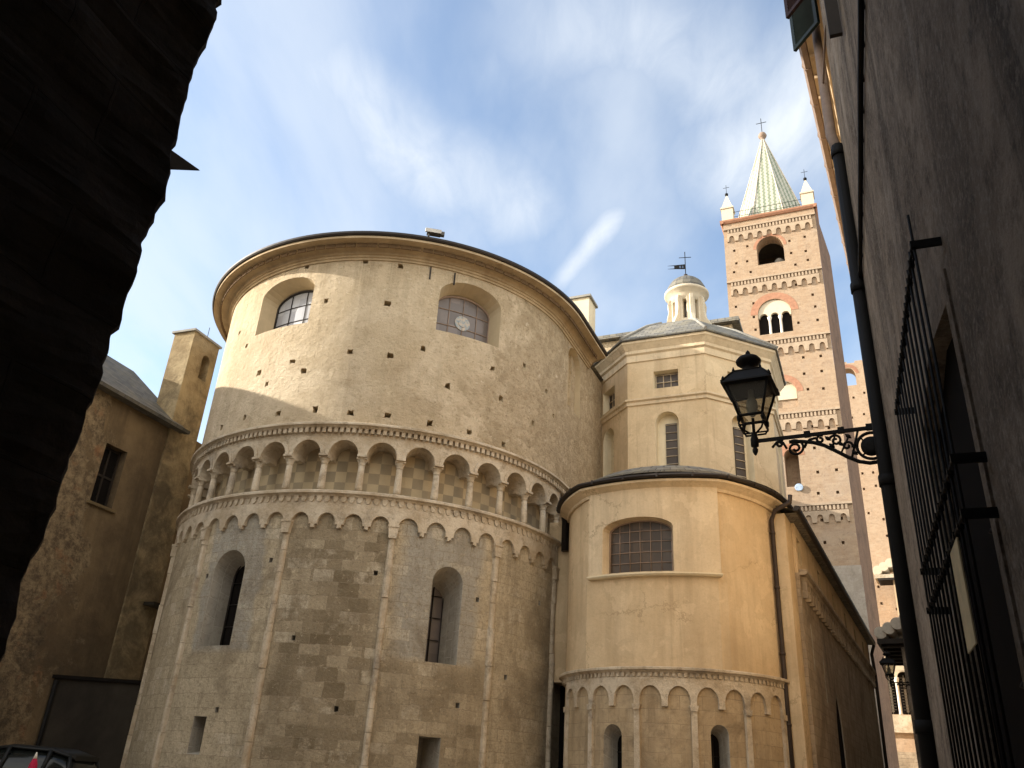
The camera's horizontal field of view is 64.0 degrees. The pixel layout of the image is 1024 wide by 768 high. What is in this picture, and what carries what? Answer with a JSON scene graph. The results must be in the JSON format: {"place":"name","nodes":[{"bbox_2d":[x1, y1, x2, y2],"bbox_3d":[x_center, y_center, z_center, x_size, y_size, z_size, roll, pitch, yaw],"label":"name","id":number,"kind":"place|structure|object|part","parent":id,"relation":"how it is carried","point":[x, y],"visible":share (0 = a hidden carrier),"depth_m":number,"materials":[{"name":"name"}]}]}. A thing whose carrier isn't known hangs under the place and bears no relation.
{"place":"outdoors","nodes":[
{"label":"outdoors","id":0,"kind":"place"},
{"bbox_2d":[28,752,37,767],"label":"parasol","id":1,"kind":"object","parent":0,"point":[33,763],"visible":1,"depth_m":16.61,"materials":[{"name":"red fabric"}]},
{"bbox_2d":[108,0,861,443],"label":"sky","id":2,"kind":"structure","parent":0,"point":[587,146],"materials":[{"name":"blue"}]},
{"bbox_2d":[873,558,898,616],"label":"street house","id":3,"kind":"structure","parent":0,"point":[882,572],"depth_m":58.27,"materials":[{"name":"paint"}]},
{"bbox_2d":[874,615,921,767],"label":"street house","id":4,"kind":"structure","parent":0,"point":[889,636],"depth_m":37.22,"materials":[{"name":"paint"}]},
{"label":"ground","id":5,"kind":"structure","parent":0,"visible":0},
{"bbox_2d":[0,744,99,767],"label":"parked car","id":6,"kind":"object","parent":5,"relation":"on","point":[16,755],"visible":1,"depth_m":17.75,"materials":[{"name":"paint"}]},
{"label":"windows","id":7,"kind":"part","parent":6,"relation":"part of","materials":[{"name":"black glass"}]},
{"bbox_2d":[36,674,141,767],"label":"boundary wall","id":8,"kind":"structure","parent":5,"relation":"on","point":[93,716],"depth_m":22.43,"materials":[{"name":"concrete"}]},
{"bbox_2d":[0,0,221,661],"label":"passage pier","id":9,"kind":"structure","parent":5,"relation":"on","point":[93,95],"depth_m":2.80,"materials":[{"name":"stone"}]},
{"bbox_2d":[0,328,221,745],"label":"old house","id":10,"kind":"structure","parent":5,"relation":"on","point":[92,584],"depth_m":25.15,"materials":[{"name":"brown stone"}]},
{"bbox_2d":[86,447,120,513],"bbox_3d":[-12.524,2.895,25.267,0.420,1.950,1.100,-6,-28,19],"label":"window","id":11,"kind":"structure","parent":10,"relation":"in","point":[99,498],"depth_m":25.41,"materials":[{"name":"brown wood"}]},
{"bbox_2d":[170,151,199,170],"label":"neighbour house","id":12,"kind":"structure","parent":5,"relation":"on","point":[177,162],"depth_m":10.92,"materials":[{"name":"stone"}]},
{"bbox_2d":[120,231,607,767],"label":"church apse","id":13,"kind":"structure","parent":5,"relation":"on","point":[396,457],"depth_m":21.75,"materials":[{"name":"stone"}]},
{"bbox_2d":[220,565,244,644],"bbox_3d":[-6.927,5.575,20.986,1.074,2.445,0.146,-10,-29,26],"label":"window","id":14,"kind":"structure","parent":13,"relation":"in","point":[238,577],"depth_m":21.04,"materials":[{"name":"glass"}]},
{"bbox_2d":[273,290,313,328],"bbox_3d":[-6.431,-2.077,24.645,1.846,1.577,0.177,-10,-29,26],"label":"window","id":15,"kind":"structure","parent":13,"relation":"in","point":[295,309],"depth_m":24.80,"materials":[{"name":"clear glass"}]},
{"bbox_2d":[425,587,443,662],"bbox_3d":[-2.093,6.031,21.062,0.839,2.445,0.137,16,-28,-23],"label":"window","id":16,"kind":"structure","parent":13,"relation":"in","point":[436,605],"depth_m":21.02,"materials":[{"name":"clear glass"}]},
{"bbox_2d":[425,227,444,237],"bbox_3d":[-2.247,-4.413,23.913,0.560,0.338,0.310,8,-26,-9],"label":"floodlight","id":17,"kind":"object","parent":13,"relation":"on","point":[434,232],"visible":1,"depth_m":23.82,"materials":[{"name":"white paint"}]},
{"bbox_2d":[436,296,489,343],"bbox_3d":[-1.496,-1.849,24.482,1.847,1.627,0.177,15,-28,-22],"label":"window","id":18,"kind":"structure","parent":13,"relation":"in","point":[457,315],"depth_m":24.52,"materials":[{"name":"grey glass"}]},
{"bbox_2d":[547,316,742,534],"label":"church nave","id":19,"kind":"structure","parent":5,"relation":"on","point":[609,342],"depth_m":38.26,"materials":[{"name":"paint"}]},
{"bbox_2d":[569,293,597,331],"bbox_3d":[2.857,-1.144,33.972,1.080,5.290,1.080,-7,-28,21],"label":"roof chimney","id":20,"kind":"object","parent":19,"relation":"on","point":[586,304],"visible":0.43,"depth_m":34.57,"materials":[{"name":"beige paint"}]},
{"bbox_2d":[593,275,786,498],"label":"octagonal chapel","id":21,"kind":"structure","parent":19,"relation":"attached to","point":[666,400],"depth_m":28.52,"materials":[{"name":"paint"}]},
{"bbox_2d":[609,392,614,409],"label":"window","id":22,"kind":"structure","parent":21,"relation":"in","point":[612,397],"depth_m":30.52,"materials":[{"name":"grey glass"}]},
{"bbox_2d":[655,373,678,387],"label":"window","id":23,"kind":"structure","parent":21,"relation":"in","point":[668,380],"depth_m":28.84,"materials":[{"name":"grey glass"}]},
{"bbox_2d":[665,423,677,464],"bbox_3d":[5.375,2.678,27.479,0.385,2.932,0.089,-7,-28,21],"label":"window","id":24,"kind":"structure","parent":21,"relation":"in","point":[671,429],"depth_m":27.77,"materials":[{"name":"grey glass"}]},
{"bbox_2d":[672,252,690,274],"bbox_3d":[7.002,-4.939,34.272,0.973,1.345,0.191,-3,-27,13],"label":"weather vane","id":25,"kind":"object","parent":21,"relation":"on","point":[681,266],"visible":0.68,"depth_m":34.23,"materials":[{"name":"black metal"}]},
{"bbox_2d":[733,427,746,478],"bbox_3d":[7.670,2.826,27.482,0.385,2.932,0.089,13,-28,-19],"label":"window","id":26,"kind":"structure","parent":21,"relation":"in","point":[740,466],"depth_m":27.71,"materials":[{"name":"grey glass"}]},
{"bbox_2d":[550,465,794,767],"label":"side apse","id":27,"kind":"structure","parent":5,"relation":"on","point":[669,649],"depth_m":19.72,"materials":[{"name":"paint"}]},
{"bbox_2d":[618,735,621,767],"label":"window","id":28,"kind":"structure","parent":27,"relation":"in","point":[620,738],"depth_m":19.09,"materials":[{"name":"glass"}]},
{"bbox_2d":[609,520,672,573],"bbox_3d":[3.226,4.104,20.578,1.674,1.397,0.178,-9,-29,24],"label":"window","id":29,"kind":"structure","parent":27,"relation":"in","point":[635,546],"depth_m":20.56,"materials":[{"name":"grey glass"}]},
{"bbox_2d":[711,734,719,767],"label":"window","id":30,"kind":"structure","parent":27,"relation":"in","point":[714,741],"depth_m":18.52,"materials":[{"name":"glass"}]},
{"bbox_2d":[720,118,898,767],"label":"bell tower","id":31,"kind":"structure","parent":5,"relation":"on","point":[780,285],"depth_m":56.83,"materials":[{"name":"brick"}]},
{"bbox_2d":[795,483,802,490],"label":"round plate","id":32,"kind":"object","parent":31,"relation":"attached to","point":[798,486],"visible":1,"depth_m":52.31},
{"bbox_2d":[769,506,888,767],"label":"church aisle","id":33,"kind":"object","parent":5,"relation":"on","point":[831,671],"visible":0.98,"depth_m":23.23,"materials":[{"name":"paint"}]},
{"bbox_2d":[836,360,917,767],"bbox_3d":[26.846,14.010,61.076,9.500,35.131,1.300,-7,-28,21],"label":"brick tower house","id":34,"kind":"structure","parent":5,"relation":"on","point":[880,553],"depth_m":61.33,"materials":[{"name":"beige brick"}]},
{"bbox_2d":[884,656,910,714],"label":"loggia window","id":35,"kind":"structure","parent":34,"relation":"in","point":[899,700],"depth_m":57.13,"materials":[{"name":"white paint"}]},
{"bbox_2d":[784,0,1023,767],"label":"alley house","id":36,"kind":"structure","parent":5,"relation":"on","point":[918,108],"depth_m":4.05,"materials":[{"name":"paint"}]},
{"bbox_2d":[720,350,876,464],"bbox_3d":[2.942,0.226,8.327,1.509,1.475,0.525,-9,-29,25],"label":"street lamp","id":37,"kind":"object","parent":36,"relation":"attached to","point":[751,381],"visible":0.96,"depth_m":8.40,"materials":[{"name":"metal"}]},
{"bbox_2d":[879,650,909,688],"bbox_3d":[15.386,11.291,32.083,1.753,1.714,0.610,-9,-29,25],"label":"street lamp","id":38,"kind":"object","parent":36,"relation":"attached to","point":[887,661],"visible":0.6,"depth_m":32.30,"materials":[{"name":"metal"}]},
{"bbox_2d":[950,537,976,653],"bbox_3d":[1.858,0.873,3.378,0.006,0.420,0.270,-6,-28,20],"label":"notice sheet","id":39,"kind":"object","parent":36,"relation":"attached to","point":[964,601],"visible":1,"depth_m":3.35,"materials":[{"name":"paper"}]},
{"bbox_2d":[940,269,1023,767],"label":"window","id":40,"kind":"structure","parent":36,"relation":"in","point":[1004,627],"depth_m":3.95,"materials":[{"name":"metal"}]}
]}

